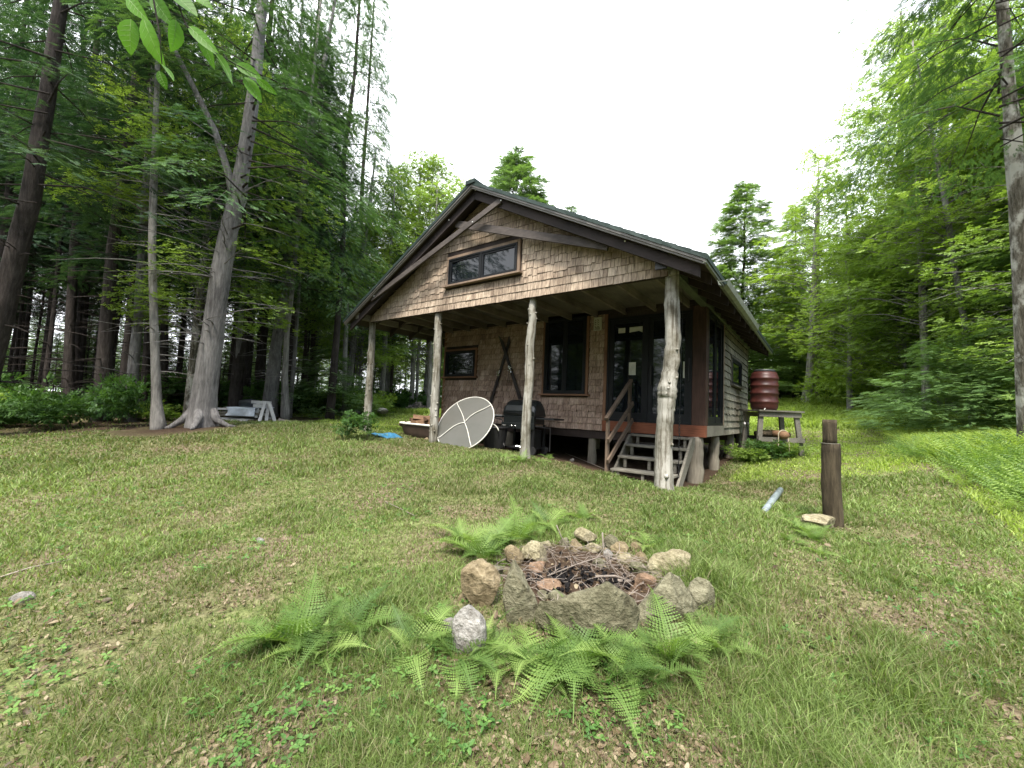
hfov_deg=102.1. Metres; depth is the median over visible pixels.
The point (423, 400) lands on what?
shrub
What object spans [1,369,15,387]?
shrub
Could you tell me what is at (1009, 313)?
maple
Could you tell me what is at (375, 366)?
maple
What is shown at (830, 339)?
maple
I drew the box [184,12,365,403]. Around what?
hemlock
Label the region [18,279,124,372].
hemlock
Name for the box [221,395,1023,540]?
meadow grass
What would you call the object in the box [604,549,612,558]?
stone
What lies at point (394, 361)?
maple
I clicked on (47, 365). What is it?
hemlock
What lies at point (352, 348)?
hemlock
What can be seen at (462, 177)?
maple
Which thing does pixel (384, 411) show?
stone
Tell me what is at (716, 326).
sliding door
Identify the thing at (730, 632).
fern
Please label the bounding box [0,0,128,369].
hemlock
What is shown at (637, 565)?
stone
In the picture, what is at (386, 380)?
maple
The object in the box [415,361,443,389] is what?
maple
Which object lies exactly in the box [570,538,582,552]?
stone
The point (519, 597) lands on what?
stone
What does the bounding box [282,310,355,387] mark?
maple
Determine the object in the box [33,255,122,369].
hemlock
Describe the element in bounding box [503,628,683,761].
fern
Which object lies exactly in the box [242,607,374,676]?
fern
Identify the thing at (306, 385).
shrub
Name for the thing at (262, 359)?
hemlock
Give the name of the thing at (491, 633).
fern
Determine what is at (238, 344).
hemlock
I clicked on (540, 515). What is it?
fern
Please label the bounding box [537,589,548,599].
stone
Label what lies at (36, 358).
conifer
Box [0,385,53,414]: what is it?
shrub
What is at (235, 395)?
hemlock
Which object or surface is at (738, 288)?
conifer
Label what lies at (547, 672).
fern
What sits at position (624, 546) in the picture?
stone
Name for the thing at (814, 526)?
fern
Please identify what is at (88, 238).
hemlock
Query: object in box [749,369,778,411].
water barrel
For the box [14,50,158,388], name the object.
hemlock
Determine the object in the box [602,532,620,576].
stick
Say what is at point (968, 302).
maple
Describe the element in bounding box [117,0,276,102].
beech branch
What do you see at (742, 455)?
weeds
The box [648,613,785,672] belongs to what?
fern
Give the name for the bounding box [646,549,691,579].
stone
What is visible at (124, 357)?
hemlock
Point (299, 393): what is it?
shrub
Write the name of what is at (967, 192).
conifer
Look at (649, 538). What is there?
fern
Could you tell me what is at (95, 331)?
hemlock
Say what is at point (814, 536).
fern
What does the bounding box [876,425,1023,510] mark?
fern bank
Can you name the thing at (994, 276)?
conifer
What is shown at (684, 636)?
fern
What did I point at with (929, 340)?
maple
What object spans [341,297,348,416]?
hemlock
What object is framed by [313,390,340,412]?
shrub
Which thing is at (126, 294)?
hemlock
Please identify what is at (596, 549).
stone
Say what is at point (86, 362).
conifer
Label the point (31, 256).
hemlock
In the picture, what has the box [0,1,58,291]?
hemlock
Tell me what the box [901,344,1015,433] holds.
spruce bush
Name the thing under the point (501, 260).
window
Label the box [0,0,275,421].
hemlock
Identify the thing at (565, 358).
window
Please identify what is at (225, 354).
conifer
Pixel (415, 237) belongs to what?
hemlock
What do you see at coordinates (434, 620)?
fern
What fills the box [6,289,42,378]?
hemlock
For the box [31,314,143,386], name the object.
hemlock
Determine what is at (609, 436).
handrail
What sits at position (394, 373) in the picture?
maple
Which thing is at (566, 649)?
fern
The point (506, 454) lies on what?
fern
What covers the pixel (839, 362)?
maple
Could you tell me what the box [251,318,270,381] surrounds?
conifer
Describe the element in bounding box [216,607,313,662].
fern
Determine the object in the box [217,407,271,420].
lumber stack
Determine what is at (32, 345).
conifer
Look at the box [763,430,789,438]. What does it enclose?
log
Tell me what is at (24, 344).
hemlock
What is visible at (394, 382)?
conifer
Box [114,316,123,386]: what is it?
conifer
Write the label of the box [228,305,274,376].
hemlock
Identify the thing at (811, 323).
maple
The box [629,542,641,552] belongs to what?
stone
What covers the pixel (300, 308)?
hemlock
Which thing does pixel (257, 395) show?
shrub
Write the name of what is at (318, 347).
maple
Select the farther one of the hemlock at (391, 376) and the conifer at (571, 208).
the conifer at (571, 208)
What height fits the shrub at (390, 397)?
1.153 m
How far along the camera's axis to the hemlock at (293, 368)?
13.76 m
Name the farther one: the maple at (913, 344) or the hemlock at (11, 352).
the hemlock at (11, 352)
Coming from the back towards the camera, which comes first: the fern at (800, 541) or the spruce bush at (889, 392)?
the spruce bush at (889, 392)
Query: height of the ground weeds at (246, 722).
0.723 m
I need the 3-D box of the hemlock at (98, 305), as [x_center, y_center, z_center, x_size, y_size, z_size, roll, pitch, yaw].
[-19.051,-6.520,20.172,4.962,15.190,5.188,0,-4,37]
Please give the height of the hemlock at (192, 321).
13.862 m
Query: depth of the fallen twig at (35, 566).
3.02 m
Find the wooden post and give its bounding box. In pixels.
[820,419,843,527]
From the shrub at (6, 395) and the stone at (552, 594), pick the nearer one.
the stone at (552, 594)
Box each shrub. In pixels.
[0,370,27,394]
[0,371,94,425]
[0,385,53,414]
[0,388,23,405]
[0,398,24,428]
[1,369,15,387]
[1,400,50,423]
[18,394,99,427]
[70,375,142,420]
[84,372,150,422]
[120,399,182,421]
[139,369,186,408]
[150,383,228,411]
[169,395,183,412]
[220,378,229,407]
[222,385,280,406]
[226,384,297,412]
[251,379,299,406]
[259,381,317,408]
[278,396,306,412]
[295,388,325,413]
[306,394,341,413]
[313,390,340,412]
[330,409,379,437]
[338,389,394,416]
[349,390,397,414]
[373,384,417,408]
[387,388,414,405]
[402,389,426,400]
[411,396,441,407]
[813,374,865,397]
[866,382,914,394]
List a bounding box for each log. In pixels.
[754,431,790,437]
[762,487,783,510]
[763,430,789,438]
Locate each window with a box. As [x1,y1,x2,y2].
[440,348,477,377]
[442,238,522,288]
[538,313,589,395]
[730,355,744,389]
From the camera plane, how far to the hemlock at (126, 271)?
18.14 m
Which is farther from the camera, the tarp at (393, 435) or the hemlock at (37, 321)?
the hemlock at (37, 321)
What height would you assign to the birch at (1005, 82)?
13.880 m
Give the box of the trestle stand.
[740,409,804,455]
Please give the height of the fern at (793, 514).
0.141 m
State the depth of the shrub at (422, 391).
22.29 m
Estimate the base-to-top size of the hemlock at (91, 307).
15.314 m
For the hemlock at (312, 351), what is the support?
on the ground at (560, 447)
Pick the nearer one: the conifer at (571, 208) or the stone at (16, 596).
the stone at (16, 596)
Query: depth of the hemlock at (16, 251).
7.61 m
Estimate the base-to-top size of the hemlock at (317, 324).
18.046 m
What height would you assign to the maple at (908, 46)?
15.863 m
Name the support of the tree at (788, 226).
on the ground at (560, 447)
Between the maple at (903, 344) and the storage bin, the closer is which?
the storage bin
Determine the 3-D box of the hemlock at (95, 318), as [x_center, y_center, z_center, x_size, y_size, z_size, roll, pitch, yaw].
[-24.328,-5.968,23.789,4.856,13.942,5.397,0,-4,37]
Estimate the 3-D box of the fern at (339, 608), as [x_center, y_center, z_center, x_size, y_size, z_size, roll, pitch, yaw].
[-0.966,1.323,2.271,0.710,0.174,0.830,-5,-3,25]
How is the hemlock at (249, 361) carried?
on the ground at (560, 447)
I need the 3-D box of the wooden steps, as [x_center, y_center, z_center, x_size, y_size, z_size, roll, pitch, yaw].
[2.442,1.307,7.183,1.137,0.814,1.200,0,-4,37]
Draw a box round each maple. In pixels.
[253,278,320,379]
[255,313,331,346]
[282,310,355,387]
[297,318,341,386]
[299,187,405,389]
[309,246,397,393]
[339,323,395,391]
[345,158,428,393]
[358,259,426,390]
[363,335,415,391]
[381,178,451,402]
[404,342,423,381]
[405,343,443,380]
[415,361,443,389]
[424,171,472,347]
[745,141,885,401]
[751,285,825,398]
[752,183,871,398]
[783,263,891,395]
[784,196,917,409]
[786,271,877,394]
[787,213,919,396]
[792,346,920,403]
[796,3,987,403]
[797,0,1023,411]
[814,191,995,407]
[827,267,935,390]
[836,187,1008,407]
[840,42,1008,424]
[843,214,915,377]
[852,154,947,398]
[856,0,1023,265]
[867,172,1013,412]
[877,210,974,395]
[879,202,944,393]
[889,149,1011,412]
[899,162,1014,420]
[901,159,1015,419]
[925,134,1023,412]
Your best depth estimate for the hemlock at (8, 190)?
13.07 m
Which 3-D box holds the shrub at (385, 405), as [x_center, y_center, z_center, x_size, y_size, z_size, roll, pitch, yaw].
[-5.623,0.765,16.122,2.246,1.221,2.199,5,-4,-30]
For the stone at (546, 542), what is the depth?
3.46 m
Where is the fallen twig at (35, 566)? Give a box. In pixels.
[0,552,102,576]
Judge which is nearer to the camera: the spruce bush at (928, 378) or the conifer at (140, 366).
the spruce bush at (928, 378)
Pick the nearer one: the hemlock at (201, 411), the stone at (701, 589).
the stone at (701, 589)
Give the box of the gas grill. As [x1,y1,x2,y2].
[494,400,563,454]
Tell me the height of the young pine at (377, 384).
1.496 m
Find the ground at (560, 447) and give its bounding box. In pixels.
[0,391,1023,767]
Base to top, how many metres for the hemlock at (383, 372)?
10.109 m
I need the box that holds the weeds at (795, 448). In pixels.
[767,441,818,457]
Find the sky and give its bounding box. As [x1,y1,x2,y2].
[0,0,1023,392]
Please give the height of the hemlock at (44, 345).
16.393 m
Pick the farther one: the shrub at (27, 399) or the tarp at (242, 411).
the tarp at (242, 411)
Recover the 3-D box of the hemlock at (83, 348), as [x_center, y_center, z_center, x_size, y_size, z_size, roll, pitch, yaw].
[-16.780,-7.602,16.754,6.495,17.349,6.849,0,-4,37]
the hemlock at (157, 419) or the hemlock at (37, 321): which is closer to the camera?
the hemlock at (157, 419)
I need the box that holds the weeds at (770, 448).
[742,438,798,459]
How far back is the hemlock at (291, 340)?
15.92 m
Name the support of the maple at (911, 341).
on the ground at (560, 447)
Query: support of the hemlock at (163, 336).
on the ground at (560, 447)
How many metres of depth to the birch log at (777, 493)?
5.47 m
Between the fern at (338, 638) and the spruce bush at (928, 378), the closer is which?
the fern at (338, 638)
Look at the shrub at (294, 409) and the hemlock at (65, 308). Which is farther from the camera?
the hemlock at (65, 308)
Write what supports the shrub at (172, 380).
on the ground at (560, 447)
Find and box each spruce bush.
[838,337,1015,433]
[857,381,950,428]
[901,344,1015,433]
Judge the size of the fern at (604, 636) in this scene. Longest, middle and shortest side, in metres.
0.782 x 0.591 x 0.181 m
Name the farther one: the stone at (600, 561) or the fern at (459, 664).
the stone at (600, 561)
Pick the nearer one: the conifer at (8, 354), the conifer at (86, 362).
the conifer at (86, 362)
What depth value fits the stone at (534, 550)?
3.21 m
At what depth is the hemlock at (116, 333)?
16.26 m
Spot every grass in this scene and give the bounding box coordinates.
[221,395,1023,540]
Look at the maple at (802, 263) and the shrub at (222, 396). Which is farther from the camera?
the maple at (802, 263)
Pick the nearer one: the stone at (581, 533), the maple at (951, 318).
the stone at (581, 533)
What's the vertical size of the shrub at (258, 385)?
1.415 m
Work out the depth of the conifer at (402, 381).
32.77 m
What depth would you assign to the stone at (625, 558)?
3.31 m
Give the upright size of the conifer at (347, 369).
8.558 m
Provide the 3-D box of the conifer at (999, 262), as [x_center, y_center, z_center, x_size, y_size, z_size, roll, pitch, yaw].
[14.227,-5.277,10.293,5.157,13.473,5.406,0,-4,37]
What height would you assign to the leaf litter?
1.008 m
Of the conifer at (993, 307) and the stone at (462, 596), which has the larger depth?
the conifer at (993, 307)
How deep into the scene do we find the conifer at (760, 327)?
26.40 m
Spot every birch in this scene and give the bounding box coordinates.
[780,29,1023,417]
[797,0,1023,438]
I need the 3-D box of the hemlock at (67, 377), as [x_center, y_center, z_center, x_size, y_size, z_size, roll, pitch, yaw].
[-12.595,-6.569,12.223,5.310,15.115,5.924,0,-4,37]
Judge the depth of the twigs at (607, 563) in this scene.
3.08 m
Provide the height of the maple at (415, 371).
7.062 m
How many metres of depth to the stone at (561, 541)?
3.54 m
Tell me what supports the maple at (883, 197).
on the ground at (560, 447)
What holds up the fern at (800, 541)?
on the ground at (560, 447)
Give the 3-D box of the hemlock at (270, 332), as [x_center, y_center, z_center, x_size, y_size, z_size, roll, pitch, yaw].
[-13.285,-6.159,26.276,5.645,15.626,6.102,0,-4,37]
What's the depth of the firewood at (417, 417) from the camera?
9.19 m
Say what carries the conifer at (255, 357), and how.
on the ground at (560, 447)
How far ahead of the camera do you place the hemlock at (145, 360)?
12.86 m
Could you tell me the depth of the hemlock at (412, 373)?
19.78 m
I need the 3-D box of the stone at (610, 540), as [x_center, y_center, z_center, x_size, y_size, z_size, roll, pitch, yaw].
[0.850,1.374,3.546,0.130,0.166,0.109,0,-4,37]
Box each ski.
[489,336,509,404]
[498,336,521,399]
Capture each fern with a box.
[194,564,354,662]
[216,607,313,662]
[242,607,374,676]
[250,583,418,686]
[352,599,454,704]
[410,598,496,643]
[414,612,504,707]
[422,512,528,564]
[427,608,531,676]
[432,517,511,555]
[464,637,545,698]
[482,491,549,547]
[483,623,584,686]
[495,451,516,459]
[500,612,654,723]
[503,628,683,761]
[510,449,530,461]
[512,634,596,702]
[520,499,573,537]
[553,591,647,692]
[558,500,605,518]
[560,623,699,709]
[613,633,710,715]
[624,584,725,703]
[629,529,674,550]
[643,532,678,543]
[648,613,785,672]
[691,609,752,646]
[776,507,801,519]
[778,517,827,533]
[779,533,812,544]
[787,523,834,543]
[800,545,840,559]
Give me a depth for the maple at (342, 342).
22.96 m
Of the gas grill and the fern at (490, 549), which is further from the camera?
the gas grill
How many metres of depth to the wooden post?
4.61 m
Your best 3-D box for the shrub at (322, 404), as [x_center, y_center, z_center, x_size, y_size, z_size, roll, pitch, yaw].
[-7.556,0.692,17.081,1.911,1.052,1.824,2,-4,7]
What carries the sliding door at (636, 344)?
in the cabin
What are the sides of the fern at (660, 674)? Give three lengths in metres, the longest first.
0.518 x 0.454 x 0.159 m
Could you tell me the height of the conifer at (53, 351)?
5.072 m
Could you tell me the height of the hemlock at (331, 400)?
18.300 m
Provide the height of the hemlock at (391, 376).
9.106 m
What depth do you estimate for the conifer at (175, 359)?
25.12 m
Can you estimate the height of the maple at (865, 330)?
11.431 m
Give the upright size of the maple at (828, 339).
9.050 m
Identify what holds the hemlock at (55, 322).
on the ground at (560, 447)
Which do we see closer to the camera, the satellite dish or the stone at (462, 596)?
the stone at (462, 596)
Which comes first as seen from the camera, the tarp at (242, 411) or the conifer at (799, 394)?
the tarp at (242, 411)
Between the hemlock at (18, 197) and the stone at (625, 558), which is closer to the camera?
the stone at (625, 558)
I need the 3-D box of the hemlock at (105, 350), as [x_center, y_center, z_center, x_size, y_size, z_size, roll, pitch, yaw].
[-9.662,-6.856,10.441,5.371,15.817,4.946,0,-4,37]
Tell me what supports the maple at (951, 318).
on the ground at (560, 447)
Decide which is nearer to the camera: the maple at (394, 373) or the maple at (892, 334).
the maple at (892, 334)
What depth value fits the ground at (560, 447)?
2.83 m
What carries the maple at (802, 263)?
on the ground at (560, 447)
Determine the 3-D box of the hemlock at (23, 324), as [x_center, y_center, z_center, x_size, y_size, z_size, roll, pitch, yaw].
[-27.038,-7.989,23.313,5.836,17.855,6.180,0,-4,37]
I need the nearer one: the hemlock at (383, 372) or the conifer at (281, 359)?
the hemlock at (383, 372)
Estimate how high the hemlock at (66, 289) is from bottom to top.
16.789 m
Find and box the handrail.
[604,379,633,471]
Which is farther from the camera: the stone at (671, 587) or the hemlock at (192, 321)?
the hemlock at (192, 321)
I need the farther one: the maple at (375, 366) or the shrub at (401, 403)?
the maple at (375, 366)
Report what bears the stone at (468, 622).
on the ground at (560, 447)
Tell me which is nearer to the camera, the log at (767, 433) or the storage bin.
the storage bin
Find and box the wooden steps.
[610,433,694,486]
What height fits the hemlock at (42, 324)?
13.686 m
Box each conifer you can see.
[3,332,34,381]
[24,311,55,386]
[25,313,52,388]
[36,326,63,393]
[51,319,64,387]
[62,299,98,396]
[86,292,99,389]
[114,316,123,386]
[114,337,141,381]
[115,300,177,379]
[169,295,192,376]
[220,318,232,383]
[221,318,236,380]
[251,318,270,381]
[251,322,271,383]
[265,339,297,384]
[295,328,325,392]
[321,295,375,393]
[364,337,403,392]
[393,337,409,390]
[409,144,556,396]
[563,205,578,212]
[701,180,826,396]
[718,251,758,398]
[737,265,780,400]
[747,297,778,398]
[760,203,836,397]
[768,248,824,397]
[778,282,822,396]
[869,147,935,399]
[907,42,1018,385]
[941,34,1023,407]
[945,74,1023,396]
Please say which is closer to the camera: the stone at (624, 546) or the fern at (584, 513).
the stone at (624, 546)
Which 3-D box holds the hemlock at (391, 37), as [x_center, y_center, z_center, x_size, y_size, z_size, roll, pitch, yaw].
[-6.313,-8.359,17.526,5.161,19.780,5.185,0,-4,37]
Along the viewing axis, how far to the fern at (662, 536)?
3.74 m
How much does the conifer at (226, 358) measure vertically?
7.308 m
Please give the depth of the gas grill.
8.56 m
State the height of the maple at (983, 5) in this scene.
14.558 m
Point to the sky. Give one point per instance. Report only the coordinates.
(641, 116)
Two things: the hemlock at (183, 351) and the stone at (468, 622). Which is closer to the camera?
the stone at (468, 622)
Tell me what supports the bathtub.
on the ground at (560, 447)
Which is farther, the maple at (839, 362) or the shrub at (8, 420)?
the maple at (839, 362)
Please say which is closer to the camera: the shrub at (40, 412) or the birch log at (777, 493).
the birch log at (777, 493)
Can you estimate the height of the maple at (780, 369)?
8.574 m
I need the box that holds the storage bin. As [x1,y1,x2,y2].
[483,424,507,449]
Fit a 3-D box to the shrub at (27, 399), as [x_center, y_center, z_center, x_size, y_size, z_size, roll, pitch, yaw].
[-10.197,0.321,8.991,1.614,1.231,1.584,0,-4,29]
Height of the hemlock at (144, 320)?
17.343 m
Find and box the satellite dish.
[437,397,493,447]
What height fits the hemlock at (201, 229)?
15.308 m
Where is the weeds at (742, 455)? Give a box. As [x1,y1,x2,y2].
[720,443,769,461]
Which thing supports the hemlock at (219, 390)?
on the ground at (560, 447)
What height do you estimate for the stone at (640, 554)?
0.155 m
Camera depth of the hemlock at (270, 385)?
13.10 m
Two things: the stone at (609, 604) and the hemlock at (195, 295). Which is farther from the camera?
the hemlock at (195, 295)
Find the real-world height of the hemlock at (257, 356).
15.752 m
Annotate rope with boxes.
[778,430,789,454]
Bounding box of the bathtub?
[399,421,429,438]
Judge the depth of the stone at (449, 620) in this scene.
2.34 m
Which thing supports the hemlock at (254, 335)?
on the ground at (560, 447)
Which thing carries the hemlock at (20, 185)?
on the ground at (560, 447)
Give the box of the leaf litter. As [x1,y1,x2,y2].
[0,438,1023,767]
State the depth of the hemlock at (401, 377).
27.51 m
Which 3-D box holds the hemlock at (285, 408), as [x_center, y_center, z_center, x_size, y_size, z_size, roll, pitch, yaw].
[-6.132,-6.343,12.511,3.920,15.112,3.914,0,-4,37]
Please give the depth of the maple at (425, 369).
22.97 m
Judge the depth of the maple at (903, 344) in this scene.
15.74 m
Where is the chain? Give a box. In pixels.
[678,298,682,477]
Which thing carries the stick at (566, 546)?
on the ground at (560, 447)
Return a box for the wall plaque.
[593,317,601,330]
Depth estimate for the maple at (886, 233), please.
19.43 m
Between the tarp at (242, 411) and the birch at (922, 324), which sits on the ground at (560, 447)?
the birch at (922, 324)
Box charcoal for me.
[526,551,634,593]
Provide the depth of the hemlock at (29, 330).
21.97 m
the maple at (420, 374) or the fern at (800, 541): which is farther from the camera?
the maple at (420, 374)
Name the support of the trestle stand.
on the ground at (560, 447)
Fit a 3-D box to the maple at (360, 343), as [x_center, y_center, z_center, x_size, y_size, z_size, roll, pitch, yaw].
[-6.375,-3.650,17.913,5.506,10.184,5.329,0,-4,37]
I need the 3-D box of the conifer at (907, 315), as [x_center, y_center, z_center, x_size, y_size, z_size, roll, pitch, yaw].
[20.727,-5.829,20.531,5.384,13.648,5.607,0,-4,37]
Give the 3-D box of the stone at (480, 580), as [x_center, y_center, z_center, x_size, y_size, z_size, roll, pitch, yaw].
[-0.190,1.310,2.641,0.225,0.351,0.181,0,-4,37]
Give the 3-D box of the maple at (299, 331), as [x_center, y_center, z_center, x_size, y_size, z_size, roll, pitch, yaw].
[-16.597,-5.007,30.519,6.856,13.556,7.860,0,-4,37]
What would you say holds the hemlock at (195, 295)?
on the ground at (560, 447)
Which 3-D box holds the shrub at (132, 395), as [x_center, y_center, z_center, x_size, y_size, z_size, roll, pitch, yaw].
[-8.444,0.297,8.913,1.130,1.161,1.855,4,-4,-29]
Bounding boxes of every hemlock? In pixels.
[0,0,107,382]
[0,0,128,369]
[0,0,176,399]
[0,0,180,402]
[0,0,216,400]
[0,0,234,421]
[0,0,260,418]
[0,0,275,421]
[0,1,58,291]
[0,5,54,270]
[0,7,205,388]
[0,42,100,386]
[0,44,120,382]
[0,47,64,382]
[2,0,62,358]
[2,0,130,391]
[3,52,61,377]
[4,23,172,398]
[5,77,66,379]
[5,126,97,389]
[5,194,104,383]
[6,130,103,379]
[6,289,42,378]
[6,290,64,375]
[12,131,99,367]
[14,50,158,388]
[17,273,124,383]
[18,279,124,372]
[22,71,118,380]
[24,6,262,406]
[24,16,219,402]
[30,81,191,386]
[31,219,121,384]
[31,238,144,394]
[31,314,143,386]
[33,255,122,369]
[39,80,190,383]
[43,207,177,381]
[54,0,239,429]
[54,288,126,373]
[58,128,182,381]
[60,0,410,429]
[83,0,301,395]
[90,155,192,365]
[91,202,198,378]
[95,99,258,376]
[122,57,271,379]
[123,0,322,416]
[128,136,231,374]
[130,13,308,407]
[144,192,258,369]
[147,33,314,398]
[158,26,345,388]
[159,264,257,351]
[170,13,312,398]
[175,58,301,380]
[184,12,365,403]
[204,0,384,417]
[218,0,354,416]
[222,282,298,375]
[228,110,349,378]
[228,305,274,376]
[229,0,412,418]
[229,86,358,389]
[231,176,312,380]
[233,0,373,419]
[240,0,363,387]
[256,105,364,382]
[258,228,329,390]
[260,109,356,383]
[268,224,325,383]
[289,247,318,417]
[295,115,348,388]
[300,147,408,389]
[306,0,406,405]
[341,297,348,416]
[347,184,417,398]
[350,146,463,404]
[360,237,421,400]
[361,146,463,408]
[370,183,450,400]
[388,337,421,388]
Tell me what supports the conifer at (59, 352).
on the ground at (560, 447)
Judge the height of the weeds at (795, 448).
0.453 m
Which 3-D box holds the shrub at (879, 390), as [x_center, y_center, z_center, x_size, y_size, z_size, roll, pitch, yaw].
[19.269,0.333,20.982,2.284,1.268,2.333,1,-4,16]
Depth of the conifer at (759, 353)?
28.05 m
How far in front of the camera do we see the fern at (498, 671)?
2.04 m
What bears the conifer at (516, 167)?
on the ground at (560, 447)
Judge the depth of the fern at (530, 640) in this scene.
2.10 m
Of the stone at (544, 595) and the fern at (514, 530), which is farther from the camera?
the fern at (514, 530)
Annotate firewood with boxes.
[413,415,429,419]
[416,418,429,423]
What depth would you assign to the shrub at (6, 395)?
9.97 m
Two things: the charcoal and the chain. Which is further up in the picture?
the chain
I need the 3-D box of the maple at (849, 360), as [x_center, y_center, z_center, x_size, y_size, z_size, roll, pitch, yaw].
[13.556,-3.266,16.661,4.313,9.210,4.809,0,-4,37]
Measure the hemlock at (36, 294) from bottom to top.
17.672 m
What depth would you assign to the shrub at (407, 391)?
21.64 m
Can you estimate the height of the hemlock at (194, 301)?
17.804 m
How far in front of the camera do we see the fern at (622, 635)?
2.12 m
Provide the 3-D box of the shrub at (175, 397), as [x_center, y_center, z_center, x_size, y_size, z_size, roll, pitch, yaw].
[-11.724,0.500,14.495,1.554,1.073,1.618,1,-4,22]
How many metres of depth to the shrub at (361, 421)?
7.87 m
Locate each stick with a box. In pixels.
[547,556,602,575]
[556,525,579,569]
[595,575,632,582]
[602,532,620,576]
[618,578,631,582]
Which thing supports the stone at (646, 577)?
on the ground at (560, 447)
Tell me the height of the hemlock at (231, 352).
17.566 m
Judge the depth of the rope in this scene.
9.25 m
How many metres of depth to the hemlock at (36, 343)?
19.42 m
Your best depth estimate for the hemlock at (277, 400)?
14.14 m
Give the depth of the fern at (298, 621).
2.26 m
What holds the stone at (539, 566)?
on the ground at (560, 447)
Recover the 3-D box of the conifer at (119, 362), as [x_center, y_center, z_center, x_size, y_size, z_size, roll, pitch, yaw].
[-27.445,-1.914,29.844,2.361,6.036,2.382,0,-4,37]
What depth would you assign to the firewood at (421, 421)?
9.08 m
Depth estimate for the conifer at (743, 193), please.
22.84 m
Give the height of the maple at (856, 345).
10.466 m
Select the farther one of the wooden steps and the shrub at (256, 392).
the shrub at (256, 392)
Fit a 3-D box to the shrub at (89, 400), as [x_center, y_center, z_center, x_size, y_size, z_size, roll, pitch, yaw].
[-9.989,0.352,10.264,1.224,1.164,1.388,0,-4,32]
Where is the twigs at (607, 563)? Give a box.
[495,538,695,624]
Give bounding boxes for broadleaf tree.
[44,0,342,413]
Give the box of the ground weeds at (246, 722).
[0,452,1023,767]
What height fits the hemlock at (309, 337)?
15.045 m
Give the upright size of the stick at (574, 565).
0.165 m
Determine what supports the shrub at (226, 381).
on the ground at (560, 447)
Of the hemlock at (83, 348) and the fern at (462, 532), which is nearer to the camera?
the fern at (462, 532)
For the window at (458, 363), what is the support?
in the cabin
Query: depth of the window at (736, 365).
9.80 m
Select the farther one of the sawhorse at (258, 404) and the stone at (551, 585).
the sawhorse at (258, 404)
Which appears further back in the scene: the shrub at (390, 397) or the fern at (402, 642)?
the shrub at (390, 397)
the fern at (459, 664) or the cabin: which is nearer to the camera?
the fern at (459, 664)
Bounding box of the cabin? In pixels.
[343,178,772,490]
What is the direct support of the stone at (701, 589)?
on the ground at (560, 447)
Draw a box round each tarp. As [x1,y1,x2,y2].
[225,407,274,416]
[238,399,259,406]
[372,432,401,437]
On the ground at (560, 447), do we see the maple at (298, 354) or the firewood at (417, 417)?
the maple at (298, 354)
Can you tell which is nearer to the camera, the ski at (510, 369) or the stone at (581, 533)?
the stone at (581, 533)
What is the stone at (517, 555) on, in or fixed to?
on the ground at (560, 447)
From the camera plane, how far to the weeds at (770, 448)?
9.16 m
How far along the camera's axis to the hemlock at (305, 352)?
20.51 m
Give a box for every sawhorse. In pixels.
[251,400,275,420]
[739,422,748,447]
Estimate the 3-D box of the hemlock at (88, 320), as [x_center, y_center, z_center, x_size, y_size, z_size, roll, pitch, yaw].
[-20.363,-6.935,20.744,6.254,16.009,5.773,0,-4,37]
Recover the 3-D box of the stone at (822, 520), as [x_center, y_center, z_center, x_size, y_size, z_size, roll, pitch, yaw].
[3.277,1.491,4.435,0.309,0.194,0.379,0,-4,37]
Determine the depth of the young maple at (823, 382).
17.16 m
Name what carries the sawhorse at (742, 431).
on the ground at (560, 447)
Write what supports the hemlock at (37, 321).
on the ground at (560, 447)
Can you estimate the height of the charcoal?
0.128 m
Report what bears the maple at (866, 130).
on the ground at (560, 447)
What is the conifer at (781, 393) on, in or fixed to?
on the ground at (560, 447)
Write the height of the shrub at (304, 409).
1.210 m
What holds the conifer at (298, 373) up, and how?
on the ground at (560, 447)
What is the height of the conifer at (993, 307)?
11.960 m
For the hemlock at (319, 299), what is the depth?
22.88 m
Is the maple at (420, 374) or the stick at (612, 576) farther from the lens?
the maple at (420, 374)
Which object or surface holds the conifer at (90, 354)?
on the ground at (560, 447)
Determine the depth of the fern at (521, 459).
6.52 m
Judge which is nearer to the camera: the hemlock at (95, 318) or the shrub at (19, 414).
the shrub at (19, 414)
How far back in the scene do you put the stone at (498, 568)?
3.00 m
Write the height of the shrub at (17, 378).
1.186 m
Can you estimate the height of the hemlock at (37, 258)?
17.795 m
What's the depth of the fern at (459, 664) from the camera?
2.00 m
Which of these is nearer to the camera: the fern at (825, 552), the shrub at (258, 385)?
the fern at (825, 552)
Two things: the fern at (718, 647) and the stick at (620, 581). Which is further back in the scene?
the stick at (620, 581)
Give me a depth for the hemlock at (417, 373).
21.30 m
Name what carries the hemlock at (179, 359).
on the ground at (560, 447)
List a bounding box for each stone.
[8,591,35,603]
[377,408,387,413]
[441,617,452,633]
[451,604,486,654]
[457,593,466,602]
[461,558,500,606]
[494,565,502,573]
[503,560,537,623]
[504,544,523,565]
[521,540,546,561]
[529,561,545,572]
[535,581,639,639]
[537,578,561,591]
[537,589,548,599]
[541,540,551,548]
[548,590,565,600]
[559,537,569,546]
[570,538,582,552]
[574,527,596,541]
[585,543,601,552]
[592,558,607,567]
[604,534,618,549]
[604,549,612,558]
[610,541,628,553]
[617,553,632,563]
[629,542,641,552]
[629,561,645,573]
[632,573,655,590]
[633,551,647,564]
[638,572,697,628]
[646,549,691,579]
[687,577,715,613]
[800,514,835,529]
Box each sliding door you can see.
[605,310,692,424]
[708,309,723,425]

